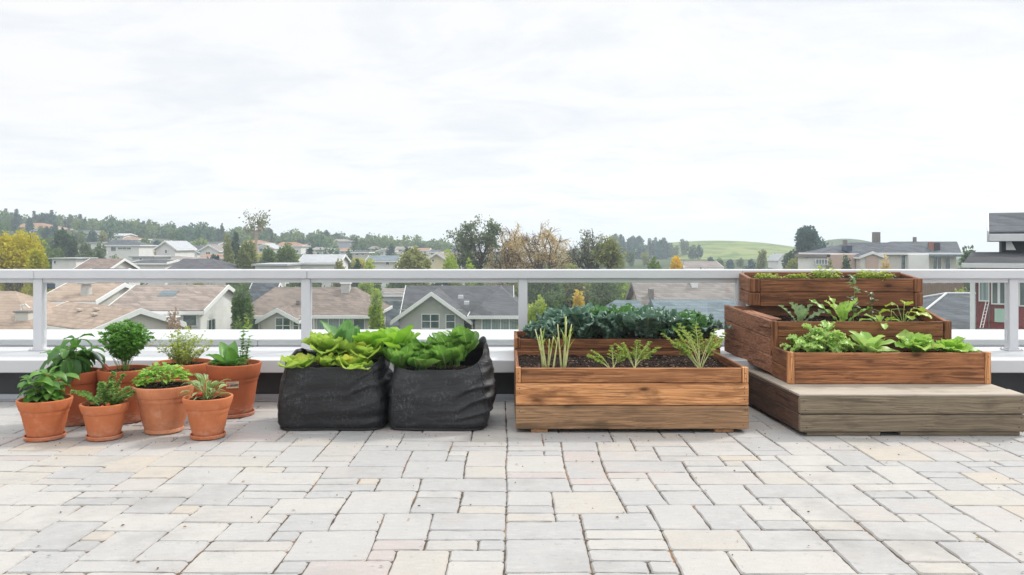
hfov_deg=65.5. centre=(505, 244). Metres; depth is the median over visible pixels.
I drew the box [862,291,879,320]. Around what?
radish seedling
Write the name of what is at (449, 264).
laurel bush
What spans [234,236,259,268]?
poplar tree
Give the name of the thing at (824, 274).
sprout clump
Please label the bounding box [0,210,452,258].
woodland
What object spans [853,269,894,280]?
sprout clump
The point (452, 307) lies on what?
house
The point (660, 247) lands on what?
oak tree
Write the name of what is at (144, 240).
oak tree
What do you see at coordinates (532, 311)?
laurel bush
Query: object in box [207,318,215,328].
window
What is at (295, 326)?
window
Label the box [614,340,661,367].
carrot plant
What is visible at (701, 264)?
house
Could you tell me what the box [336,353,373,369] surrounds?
lettuce plant
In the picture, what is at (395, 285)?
oak tree
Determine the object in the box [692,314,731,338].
kale plant
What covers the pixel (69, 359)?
basil plant
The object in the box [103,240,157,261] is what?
house
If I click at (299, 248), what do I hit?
house
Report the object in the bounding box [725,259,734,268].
oak tree
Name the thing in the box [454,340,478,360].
spinach plant
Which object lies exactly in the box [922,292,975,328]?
house
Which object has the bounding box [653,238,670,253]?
oak tree
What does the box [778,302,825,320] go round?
chard plant
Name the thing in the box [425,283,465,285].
oak tree
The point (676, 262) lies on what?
maple tree
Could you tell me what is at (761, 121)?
sky
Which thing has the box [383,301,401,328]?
house
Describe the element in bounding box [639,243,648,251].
oak tree
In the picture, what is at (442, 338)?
spinach plant
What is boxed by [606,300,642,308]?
house
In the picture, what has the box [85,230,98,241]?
oak tree
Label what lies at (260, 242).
house
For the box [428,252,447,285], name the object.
house
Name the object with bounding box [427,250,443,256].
house
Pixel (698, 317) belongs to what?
kale plant
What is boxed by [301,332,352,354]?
lettuce plant
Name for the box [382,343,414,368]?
spinach plant
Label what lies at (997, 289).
window
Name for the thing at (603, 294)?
oak tree
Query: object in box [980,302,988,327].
ladder
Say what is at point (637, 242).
oak tree
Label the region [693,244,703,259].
oak tree
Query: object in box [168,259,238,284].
house
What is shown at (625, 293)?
laurel bush
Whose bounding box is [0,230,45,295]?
maple tree
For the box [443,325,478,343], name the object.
spinach plant
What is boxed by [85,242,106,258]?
oak tree
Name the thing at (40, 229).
oak tree
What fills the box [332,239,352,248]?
house
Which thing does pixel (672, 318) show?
kale plant
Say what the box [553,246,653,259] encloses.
wooded hill
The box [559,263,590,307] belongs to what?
oak tree
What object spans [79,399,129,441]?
clay pot
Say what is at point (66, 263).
house
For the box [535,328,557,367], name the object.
leek plant
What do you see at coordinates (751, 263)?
oak tree
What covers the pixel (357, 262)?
olive tree
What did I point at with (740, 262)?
oak tree
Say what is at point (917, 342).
lettuce plant
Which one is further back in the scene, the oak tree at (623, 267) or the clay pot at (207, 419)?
the oak tree at (623, 267)
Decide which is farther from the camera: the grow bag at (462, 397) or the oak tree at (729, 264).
the oak tree at (729, 264)
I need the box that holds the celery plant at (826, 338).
[780,320,856,351]
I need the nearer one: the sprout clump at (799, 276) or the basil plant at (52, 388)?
the basil plant at (52, 388)
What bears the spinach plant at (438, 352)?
on the grow bag at (462, 397)
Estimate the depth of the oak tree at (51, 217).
305.68 m
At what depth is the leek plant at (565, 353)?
6.53 m
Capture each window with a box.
[110,246,116,251]
[117,247,131,248]
[182,315,196,326]
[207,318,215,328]
[252,319,259,328]
[275,317,290,329]
[293,318,298,328]
[316,319,351,328]
[353,319,364,328]
[421,314,439,328]
[445,314,455,328]
[481,319,517,328]
[816,259,827,264]
[901,255,905,268]
[933,257,941,268]
[945,257,950,268]
[978,283,989,301]
[991,283,1003,304]
[1018,283,1023,306]
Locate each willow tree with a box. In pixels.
[393,245,431,285]
[482,223,530,285]
[508,220,577,268]
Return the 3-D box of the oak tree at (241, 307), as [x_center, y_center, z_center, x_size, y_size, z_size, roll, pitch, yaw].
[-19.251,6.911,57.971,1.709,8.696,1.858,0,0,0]
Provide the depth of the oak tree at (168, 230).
300.42 m
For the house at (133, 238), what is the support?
on the ground
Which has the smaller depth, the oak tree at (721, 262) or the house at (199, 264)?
the house at (199, 264)
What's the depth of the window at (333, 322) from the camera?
61.99 m
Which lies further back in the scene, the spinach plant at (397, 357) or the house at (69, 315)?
the house at (69, 315)
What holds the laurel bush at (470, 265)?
on the ground
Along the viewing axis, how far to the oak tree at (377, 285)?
75.97 m
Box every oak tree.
[0,219,10,232]
[10,218,19,232]
[18,214,23,224]
[24,218,34,231]
[31,237,65,268]
[35,212,46,223]
[37,226,44,234]
[40,226,52,239]
[45,213,58,224]
[46,236,54,243]
[48,223,57,237]
[51,227,79,257]
[66,215,76,228]
[68,240,91,256]
[70,230,79,240]
[78,232,86,243]
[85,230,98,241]
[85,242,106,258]
[140,236,149,243]
[152,240,159,244]
[166,227,173,238]
[207,254,222,260]
[226,283,241,289]
[230,283,254,328]
[262,245,276,262]
[275,242,299,262]
[284,283,334,286]
[324,230,332,247]
[372,283,383,298]
[385,244,396,254]
[386,283,409,287]
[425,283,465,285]
[528,266,567,310]
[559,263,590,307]
[588,283,622,306]
[617,254,625,268]
[618,239,626,250]
[625,250,635,266]
[634,236,642,248]
[635,247,645,258]
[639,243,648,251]
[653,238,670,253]
[653,246,669,258]
[670,245,679,256]
[680,238,689,254]
[687,244,696,258]
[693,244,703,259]
[717,258,724,268]
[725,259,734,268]
[736,258,743,267]
[743,259,755,268]
[781,249,797,268]
[794,225,833,252]
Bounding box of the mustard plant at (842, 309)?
[809,296,871,320]
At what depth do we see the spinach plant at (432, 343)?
6.51 m
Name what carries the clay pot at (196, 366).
on the paving
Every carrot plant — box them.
[587,345,627,367]
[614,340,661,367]
[660,323,725,367]
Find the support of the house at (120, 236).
on the ground
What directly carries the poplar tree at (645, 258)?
on the ground
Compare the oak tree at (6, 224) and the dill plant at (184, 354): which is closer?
the dill plant at (184, 354)
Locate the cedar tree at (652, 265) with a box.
[647,256,662,268]
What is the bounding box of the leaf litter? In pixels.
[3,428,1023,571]
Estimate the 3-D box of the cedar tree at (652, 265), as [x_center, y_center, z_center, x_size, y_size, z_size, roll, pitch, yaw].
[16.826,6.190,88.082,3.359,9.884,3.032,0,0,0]
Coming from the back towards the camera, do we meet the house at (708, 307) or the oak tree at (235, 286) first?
the oak tree at (235, 286)
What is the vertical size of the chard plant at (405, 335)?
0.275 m
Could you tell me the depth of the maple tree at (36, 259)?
73.45 m
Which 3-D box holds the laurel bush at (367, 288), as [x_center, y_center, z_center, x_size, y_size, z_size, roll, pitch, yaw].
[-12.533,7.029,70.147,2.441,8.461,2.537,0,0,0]
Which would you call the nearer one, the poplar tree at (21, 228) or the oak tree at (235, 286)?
the oak tree at (235, 286)
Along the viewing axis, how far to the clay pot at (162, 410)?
6.06 m
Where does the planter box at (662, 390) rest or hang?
on the paving
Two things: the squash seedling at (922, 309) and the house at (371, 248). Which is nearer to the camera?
the squash seedling at (922, 309)
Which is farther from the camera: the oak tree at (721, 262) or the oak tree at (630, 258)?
the oak tree at (630, 258)
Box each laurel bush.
[232,316,242,328]
[242,316,251,328]
[358,283,373,295]
[367,288,386,328]
[442,249,462,285]
[464,257,477,285]
[503,283,517,296]
[517,293,546,327]
[614,283,629,297]
[621,283,629,299]
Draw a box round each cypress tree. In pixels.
[220,223,224,240]
[231,231,239,260]
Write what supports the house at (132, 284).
on the ground
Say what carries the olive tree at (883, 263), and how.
on the ground
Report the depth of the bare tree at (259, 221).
117.84 m
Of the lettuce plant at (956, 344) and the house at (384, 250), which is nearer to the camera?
the lettuce plant at (956, 344)
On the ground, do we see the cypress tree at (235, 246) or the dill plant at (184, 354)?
the cypress tree at (235, 246)
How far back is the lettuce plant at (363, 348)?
6.43 m
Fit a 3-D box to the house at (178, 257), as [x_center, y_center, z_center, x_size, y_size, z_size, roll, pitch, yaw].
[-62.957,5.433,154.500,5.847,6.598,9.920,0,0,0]
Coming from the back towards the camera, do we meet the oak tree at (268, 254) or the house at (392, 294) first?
the oak tree at (268, 254)
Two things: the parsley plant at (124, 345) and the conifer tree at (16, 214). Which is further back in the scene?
the conifer tree at (16, 214)
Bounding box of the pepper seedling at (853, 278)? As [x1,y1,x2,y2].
[846,274,861,320]
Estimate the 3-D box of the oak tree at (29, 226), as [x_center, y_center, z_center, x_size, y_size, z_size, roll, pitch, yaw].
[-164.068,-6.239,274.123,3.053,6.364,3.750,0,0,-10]
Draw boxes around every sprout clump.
[754,273,782,278]
[783,273,809,278]
[807,266,843,278]
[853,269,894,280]
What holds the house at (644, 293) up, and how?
on the ground
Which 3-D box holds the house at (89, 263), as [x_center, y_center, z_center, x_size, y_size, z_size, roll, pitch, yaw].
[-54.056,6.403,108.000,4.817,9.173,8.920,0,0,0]
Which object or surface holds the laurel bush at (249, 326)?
on the ground
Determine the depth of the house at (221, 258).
151.34 m
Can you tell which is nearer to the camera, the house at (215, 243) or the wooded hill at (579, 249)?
the house at (215, 243)
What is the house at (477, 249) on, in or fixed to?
on the ground
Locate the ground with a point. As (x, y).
(665, 263)
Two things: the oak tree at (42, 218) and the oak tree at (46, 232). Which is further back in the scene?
the oak tree at (42, 218)
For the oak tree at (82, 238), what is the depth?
231.65 m
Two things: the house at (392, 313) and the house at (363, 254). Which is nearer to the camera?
the house at (392, 313)
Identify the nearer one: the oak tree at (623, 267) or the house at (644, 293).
the house at (644, 293)
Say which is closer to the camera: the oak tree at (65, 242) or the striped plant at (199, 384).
the striped plant at (199, 384)
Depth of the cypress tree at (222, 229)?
321.13 m
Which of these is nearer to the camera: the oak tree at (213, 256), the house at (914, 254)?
the house at (914, 254)
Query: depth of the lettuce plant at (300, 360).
6.26 m
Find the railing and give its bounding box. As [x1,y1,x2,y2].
[0,269,1023,350]
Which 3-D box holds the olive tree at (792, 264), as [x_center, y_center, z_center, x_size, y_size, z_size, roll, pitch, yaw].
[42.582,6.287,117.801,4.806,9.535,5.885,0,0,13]
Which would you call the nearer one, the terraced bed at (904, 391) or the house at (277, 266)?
the terraced bed at (904, 391)
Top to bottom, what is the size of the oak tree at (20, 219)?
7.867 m
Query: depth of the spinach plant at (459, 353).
6.40 m
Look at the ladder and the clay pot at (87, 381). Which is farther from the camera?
the ladder
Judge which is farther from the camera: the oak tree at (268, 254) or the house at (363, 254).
the house at (363, 254)
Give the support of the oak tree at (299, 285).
on the ground
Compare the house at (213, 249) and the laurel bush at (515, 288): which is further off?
the house at (213, 249)
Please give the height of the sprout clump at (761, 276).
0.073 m
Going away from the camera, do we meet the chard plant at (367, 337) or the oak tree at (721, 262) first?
the chard plant at (367, 337)
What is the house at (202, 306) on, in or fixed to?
on the ground
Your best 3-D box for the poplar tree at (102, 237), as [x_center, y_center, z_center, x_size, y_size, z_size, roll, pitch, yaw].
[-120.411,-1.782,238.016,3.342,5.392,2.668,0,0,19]
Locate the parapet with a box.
[0,329,1023,400]
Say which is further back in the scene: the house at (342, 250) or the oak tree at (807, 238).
the house at (342, 250)
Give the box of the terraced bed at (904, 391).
[724,272,1023,435]
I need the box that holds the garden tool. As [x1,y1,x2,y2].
[92,351,110,371]
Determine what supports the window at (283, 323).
in the house at (277, 308)
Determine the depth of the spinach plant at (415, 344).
6.46 m
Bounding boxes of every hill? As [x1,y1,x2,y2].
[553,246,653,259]
[651,241,795,258]
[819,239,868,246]
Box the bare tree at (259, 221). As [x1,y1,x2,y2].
[239,210,270,257]
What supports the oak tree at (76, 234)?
on the ground
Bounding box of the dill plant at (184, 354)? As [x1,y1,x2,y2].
[147,328,213,364]
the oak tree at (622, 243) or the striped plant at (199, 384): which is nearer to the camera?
the striped plant at (199, 384)
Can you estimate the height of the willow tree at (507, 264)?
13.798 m
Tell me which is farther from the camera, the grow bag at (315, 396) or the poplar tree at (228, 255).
the poplar tree at (228, 255)
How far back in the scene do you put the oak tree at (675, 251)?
371.00 m
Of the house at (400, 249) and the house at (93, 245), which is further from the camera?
the house at (400, 249)
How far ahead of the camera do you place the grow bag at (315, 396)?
6.20 m
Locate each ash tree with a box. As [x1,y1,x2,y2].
[564,229,603,268]
[590,234,628,268]
[755,249,767,268]
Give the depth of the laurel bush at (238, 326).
49.93 m
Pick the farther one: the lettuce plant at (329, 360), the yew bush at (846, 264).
the yew bush at (846, 264)
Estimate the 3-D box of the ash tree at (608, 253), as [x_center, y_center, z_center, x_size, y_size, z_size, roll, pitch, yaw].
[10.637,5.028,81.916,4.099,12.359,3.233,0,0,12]
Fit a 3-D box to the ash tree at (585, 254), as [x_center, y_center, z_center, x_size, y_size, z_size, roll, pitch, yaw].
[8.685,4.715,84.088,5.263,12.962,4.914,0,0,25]
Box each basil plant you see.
[17,365,79,402]
[39,333,105,383]
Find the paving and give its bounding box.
[0,401,1023,574]
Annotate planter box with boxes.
[514,331,720,352]
[514,350,748,432]
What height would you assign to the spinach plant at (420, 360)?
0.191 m
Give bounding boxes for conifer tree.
[14,209,18,224]
[32,211,35,222]
[216,229,220,241]
[270,230,273,242]
[305,247,313,253]
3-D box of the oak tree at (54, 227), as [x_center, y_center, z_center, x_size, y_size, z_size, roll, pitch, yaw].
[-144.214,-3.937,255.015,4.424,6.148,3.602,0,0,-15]
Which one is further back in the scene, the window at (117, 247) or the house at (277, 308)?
the window at (117, 247)
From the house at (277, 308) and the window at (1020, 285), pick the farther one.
the house at (277, 308)
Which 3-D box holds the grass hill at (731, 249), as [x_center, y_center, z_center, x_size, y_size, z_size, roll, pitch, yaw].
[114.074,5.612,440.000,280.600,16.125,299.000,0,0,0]
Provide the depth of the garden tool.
6.46 m
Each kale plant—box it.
[522,319,568,340]
[529,305,573,338]
[558,302,615,338]
[586,303,651,337]
[586,307,641,338]
[616,305,676,338]
[644,307,700,338]
[654,309,719,338]
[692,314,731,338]
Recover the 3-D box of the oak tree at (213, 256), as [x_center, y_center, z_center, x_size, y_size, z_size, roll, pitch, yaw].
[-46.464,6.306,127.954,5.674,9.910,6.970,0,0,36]
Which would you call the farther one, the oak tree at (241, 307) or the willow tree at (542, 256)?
the willow tree at (542, 256)
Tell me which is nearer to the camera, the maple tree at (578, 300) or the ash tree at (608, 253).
the maple tree at (578, 300)
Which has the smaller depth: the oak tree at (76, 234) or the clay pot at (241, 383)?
the clay pot at (241, 383)
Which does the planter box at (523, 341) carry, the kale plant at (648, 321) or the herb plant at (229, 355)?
the kale plant at (648, 321)
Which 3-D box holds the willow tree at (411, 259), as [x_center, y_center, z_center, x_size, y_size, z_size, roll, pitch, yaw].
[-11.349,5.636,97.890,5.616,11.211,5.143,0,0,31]
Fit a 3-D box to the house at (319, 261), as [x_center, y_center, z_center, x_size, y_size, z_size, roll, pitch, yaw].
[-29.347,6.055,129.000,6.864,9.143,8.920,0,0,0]
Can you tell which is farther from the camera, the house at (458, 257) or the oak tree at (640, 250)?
the oak tree at (640, 250)
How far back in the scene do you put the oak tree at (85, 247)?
144.88 m
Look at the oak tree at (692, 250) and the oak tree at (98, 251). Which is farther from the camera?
the oak tree at (692, 250)
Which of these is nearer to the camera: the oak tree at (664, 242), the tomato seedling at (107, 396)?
the tomato seedling at (107, 396)
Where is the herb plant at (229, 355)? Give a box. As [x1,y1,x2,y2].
[206,327,252,365]
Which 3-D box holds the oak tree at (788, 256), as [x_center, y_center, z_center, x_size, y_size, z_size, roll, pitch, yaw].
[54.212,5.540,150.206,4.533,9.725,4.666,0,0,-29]
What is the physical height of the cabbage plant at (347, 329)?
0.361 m
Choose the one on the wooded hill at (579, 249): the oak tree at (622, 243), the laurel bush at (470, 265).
the oak tree at (622, 243)
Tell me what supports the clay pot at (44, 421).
on the paving
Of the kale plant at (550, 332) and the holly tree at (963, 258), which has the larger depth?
the holly tree at (963, 258)
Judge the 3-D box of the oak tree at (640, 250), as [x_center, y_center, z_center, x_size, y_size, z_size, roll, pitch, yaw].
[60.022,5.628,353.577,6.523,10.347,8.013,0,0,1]
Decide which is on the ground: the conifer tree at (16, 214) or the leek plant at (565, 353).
the conifer tree at (16, 214)
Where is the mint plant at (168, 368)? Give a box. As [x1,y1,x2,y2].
[132,362,191,386]
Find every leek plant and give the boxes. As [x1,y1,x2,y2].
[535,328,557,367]
[554,317,573,367]
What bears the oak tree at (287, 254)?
on the ground
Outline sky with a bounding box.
[0,0,1023,251]
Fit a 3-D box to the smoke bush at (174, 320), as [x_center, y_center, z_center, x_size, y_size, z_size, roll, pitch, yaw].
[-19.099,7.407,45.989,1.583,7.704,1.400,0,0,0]
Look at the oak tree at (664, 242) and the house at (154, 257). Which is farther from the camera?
the oak tree at (664, 242)
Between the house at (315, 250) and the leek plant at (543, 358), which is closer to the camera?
the leek plant at (543, 358)
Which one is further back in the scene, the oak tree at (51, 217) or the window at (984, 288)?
the oak tree at (51, 217)
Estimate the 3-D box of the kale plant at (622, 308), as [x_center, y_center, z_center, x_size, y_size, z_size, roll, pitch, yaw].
[1.073,0.734,7.690,0.704,0.359,0.810,0,0,0]
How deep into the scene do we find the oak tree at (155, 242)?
221.56 m
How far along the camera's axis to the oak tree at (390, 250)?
230.32 m
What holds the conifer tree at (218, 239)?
on the ground
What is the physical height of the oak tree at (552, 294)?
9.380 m
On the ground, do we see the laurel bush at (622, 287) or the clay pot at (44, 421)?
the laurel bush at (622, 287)
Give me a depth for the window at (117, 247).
189.95 m
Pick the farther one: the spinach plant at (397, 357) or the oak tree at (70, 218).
the oak tree at (70, 218)
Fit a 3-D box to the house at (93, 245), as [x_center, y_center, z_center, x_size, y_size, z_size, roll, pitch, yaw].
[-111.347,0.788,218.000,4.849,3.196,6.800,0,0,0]
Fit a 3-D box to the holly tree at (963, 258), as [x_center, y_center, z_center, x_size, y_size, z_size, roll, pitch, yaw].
[32.938,5.691,56.186,3.133,11.445,2.843,0,0,0]
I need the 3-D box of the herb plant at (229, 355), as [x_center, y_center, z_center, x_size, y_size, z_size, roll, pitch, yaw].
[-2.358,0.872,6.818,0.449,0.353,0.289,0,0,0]
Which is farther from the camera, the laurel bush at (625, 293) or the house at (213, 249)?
the house at (213, 249)
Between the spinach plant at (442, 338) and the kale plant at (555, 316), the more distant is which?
the kale plant at (555, 316)
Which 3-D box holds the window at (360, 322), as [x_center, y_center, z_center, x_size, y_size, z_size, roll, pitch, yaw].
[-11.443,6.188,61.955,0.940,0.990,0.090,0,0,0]
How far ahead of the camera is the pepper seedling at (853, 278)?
7.05 m
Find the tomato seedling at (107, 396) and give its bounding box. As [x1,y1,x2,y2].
[70,371,134,405]
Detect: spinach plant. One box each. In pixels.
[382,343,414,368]
[399,337,431,351]
[407,347,441,369]
[420,334,452,348]
[424,342,461,368]
[432,331,474,345]
[437,342,466,366]
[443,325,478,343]
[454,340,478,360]
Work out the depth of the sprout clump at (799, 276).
7.67 m
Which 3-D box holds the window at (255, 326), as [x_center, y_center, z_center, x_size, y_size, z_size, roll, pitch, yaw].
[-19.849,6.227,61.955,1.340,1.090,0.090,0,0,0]
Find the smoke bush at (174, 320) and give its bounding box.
[166,307,181,328]
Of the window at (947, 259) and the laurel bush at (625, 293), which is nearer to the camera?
the laurel bush at (625, 293)
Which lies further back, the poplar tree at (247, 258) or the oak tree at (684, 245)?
the oak tree at (684, 245)
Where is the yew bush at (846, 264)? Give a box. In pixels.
[841,254,851,268]
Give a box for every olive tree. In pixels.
[332,258,345,286]
[351,258,360,287]
[363,258,374,268]
[783,257,797,268]
[880,254,890,268]
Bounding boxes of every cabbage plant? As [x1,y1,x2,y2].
[320,318,359,342]
[841,331,899,351]
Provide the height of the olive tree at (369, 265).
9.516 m
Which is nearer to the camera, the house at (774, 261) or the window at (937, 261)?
the window at (937, 261)
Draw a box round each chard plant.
[352,327,398,359]
[381,325,420,348]
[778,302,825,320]
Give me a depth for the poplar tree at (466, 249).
90.95 m
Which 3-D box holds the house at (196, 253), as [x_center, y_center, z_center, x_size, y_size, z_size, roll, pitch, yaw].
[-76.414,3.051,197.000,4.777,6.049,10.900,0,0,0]
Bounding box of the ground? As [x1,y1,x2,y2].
[0,231,962,285]
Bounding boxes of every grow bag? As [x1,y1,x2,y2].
[277,344,392,430]
[388,336,496,430]
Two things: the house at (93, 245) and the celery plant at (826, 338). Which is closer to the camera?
the celery plant at (826, 338)
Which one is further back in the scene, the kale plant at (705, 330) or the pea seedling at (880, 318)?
the kale plant at (705, 330)
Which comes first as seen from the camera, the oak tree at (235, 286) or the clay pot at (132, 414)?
the clay pot at (132, 414)
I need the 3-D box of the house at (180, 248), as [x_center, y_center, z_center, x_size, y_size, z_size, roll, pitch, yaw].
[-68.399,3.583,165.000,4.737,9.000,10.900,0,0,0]
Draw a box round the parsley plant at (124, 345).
[97,318,155,371]
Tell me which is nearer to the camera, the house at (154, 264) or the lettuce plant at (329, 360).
the lettuce plant at (329, 360)
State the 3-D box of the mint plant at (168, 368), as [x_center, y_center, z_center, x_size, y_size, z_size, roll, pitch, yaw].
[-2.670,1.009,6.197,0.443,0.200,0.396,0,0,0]
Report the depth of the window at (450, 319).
59.98 m
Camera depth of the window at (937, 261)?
104.98 m
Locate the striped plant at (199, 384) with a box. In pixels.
[179,373,229,399]
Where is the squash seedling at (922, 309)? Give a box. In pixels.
[879,300,931,320]
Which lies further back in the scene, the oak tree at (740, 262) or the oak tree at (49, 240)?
the oak tree at (740, 262)
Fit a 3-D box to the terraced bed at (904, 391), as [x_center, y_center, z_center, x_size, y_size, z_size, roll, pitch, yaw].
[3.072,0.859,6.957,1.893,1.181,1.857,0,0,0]
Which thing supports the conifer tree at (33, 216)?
on the ground
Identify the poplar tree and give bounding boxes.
[16,227,27,238]
[98,230,106,241]
[222,233,234,263]
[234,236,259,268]
[443,214,506,268]
[640,251,649,265]
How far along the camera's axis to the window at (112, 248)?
189.95 m
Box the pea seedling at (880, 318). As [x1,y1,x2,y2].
[859,313,898,328]
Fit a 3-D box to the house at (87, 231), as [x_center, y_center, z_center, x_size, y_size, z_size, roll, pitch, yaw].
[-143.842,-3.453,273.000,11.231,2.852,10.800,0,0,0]
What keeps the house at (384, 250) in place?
on the ground
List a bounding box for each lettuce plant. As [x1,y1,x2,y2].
[278,353,321,367]
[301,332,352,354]
[312,352,339,366]
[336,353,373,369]
[337,338,382,358]
[894,329,948,351]
[927,336,980,351]
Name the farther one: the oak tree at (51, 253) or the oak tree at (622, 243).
the oak tree at (622, 243)
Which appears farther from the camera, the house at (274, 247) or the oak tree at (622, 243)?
the oak tree at (622, 243)
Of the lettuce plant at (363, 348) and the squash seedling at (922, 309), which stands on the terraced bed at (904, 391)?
the squash seedling at (922, 309)
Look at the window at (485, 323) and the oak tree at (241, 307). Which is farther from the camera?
the window at (485, 323)
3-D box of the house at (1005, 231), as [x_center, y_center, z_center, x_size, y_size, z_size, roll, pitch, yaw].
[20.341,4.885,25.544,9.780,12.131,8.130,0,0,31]
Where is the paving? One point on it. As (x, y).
(540, 540)
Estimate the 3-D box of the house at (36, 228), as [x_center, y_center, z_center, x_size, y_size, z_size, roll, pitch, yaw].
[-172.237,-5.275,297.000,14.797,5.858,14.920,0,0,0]
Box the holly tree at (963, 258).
[957,245,976,291]
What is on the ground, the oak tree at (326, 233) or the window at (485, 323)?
the oak tree at (326, 233)
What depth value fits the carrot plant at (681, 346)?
6.53 m
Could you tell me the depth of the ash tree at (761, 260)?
189.62 m
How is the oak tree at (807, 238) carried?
on the ground
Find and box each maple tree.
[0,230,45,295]
[23,248,55,295]
[350,257,364,268]
[572,289,584,306]
[669,255,682,268]
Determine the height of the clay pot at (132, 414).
0.433 m
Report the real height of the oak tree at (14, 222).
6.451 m
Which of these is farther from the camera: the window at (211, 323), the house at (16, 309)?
the window at (211, 323)
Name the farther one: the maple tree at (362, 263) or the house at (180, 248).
the maple tree at (362, 263)
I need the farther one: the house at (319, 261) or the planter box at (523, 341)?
the house at (319, 261)
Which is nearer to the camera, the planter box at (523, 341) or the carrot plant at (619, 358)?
the carrot plant at (619, 358)
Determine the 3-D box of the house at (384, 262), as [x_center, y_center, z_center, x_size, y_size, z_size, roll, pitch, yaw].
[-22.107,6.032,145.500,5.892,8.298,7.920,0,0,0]
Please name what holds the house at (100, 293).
on the ground
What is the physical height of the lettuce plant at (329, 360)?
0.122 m
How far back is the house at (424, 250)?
262.00 m
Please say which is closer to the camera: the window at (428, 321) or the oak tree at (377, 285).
the window at (428, 321)
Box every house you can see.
[0,291,57,329]
[19,223,73,231]
[47,283,132,304]
[47,301,186,328]
[48,257,97,287]
[68,230,108,237]
[73,258,139,268]
[86,242,107,248]
[91,268,139,285]
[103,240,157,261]
[108,285,235,328]
[109,233,137,239]
[122,237,152,242]
[128,255,173,261]
[132,260,179,284]
[153,240,196,256]
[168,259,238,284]
[171,256,197,259]
[193,245,205,257]
[197,245,223,256]
[197,254,223,260]
[207,242,223,244]
[247,240,275,246]
[249,283,282,302]
[251,263,303,286]
[251,283,392,329]
[254,244,281,253]
[277,242,308,253]
[296,254,350,286]
[312,247,334,253]
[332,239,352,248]
[339,248,352,258]
[350,250,374,266]
[365,255,400,287]
[368,246,383,250]
[376,248,397,254]
[380,288,404,300]
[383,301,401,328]
[390,285,529,328]
[395,246,413,254]
[418,248,431,257]
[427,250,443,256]
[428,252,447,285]
[445,253,484,284]
[447,245,481,252]
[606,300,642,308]
[625,283,734,305]
[648,299,748,326]
[681,261,723,268]
[767,253,784,268]
[794,232,963,268]
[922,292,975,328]
[961,212,1023,328]
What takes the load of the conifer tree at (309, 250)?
on the ground
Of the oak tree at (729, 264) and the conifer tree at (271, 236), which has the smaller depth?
the oak tree at (729, 264)
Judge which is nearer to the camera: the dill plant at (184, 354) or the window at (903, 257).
the dill plant at (184, 354)
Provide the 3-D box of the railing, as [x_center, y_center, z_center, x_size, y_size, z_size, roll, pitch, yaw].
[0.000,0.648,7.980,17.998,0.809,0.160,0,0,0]
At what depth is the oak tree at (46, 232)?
235.15 m
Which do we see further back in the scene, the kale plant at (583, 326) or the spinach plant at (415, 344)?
the kale plant at (583, 326)
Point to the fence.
(932, 288)
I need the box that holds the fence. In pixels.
[919,283,963,295]
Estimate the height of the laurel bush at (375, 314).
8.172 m
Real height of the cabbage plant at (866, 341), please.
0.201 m
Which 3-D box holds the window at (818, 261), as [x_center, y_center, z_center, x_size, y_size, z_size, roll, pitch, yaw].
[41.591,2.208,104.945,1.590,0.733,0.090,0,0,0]
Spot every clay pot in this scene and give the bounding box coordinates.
[15,394,73,441]
[46,367,100,426]
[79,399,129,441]
[96,364,151,423]
[132,379,193,434]
[152,358,210,392]
[182,392,232,440]
[206,359,261,418]
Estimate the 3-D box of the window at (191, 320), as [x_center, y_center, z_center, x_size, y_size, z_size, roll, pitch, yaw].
[-21.820,5.213,54.955,1.040,0.840,0.090,0,0,0]
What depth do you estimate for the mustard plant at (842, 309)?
6.97 m
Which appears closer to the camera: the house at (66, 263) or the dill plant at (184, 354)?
the dill plant at (184, 354)

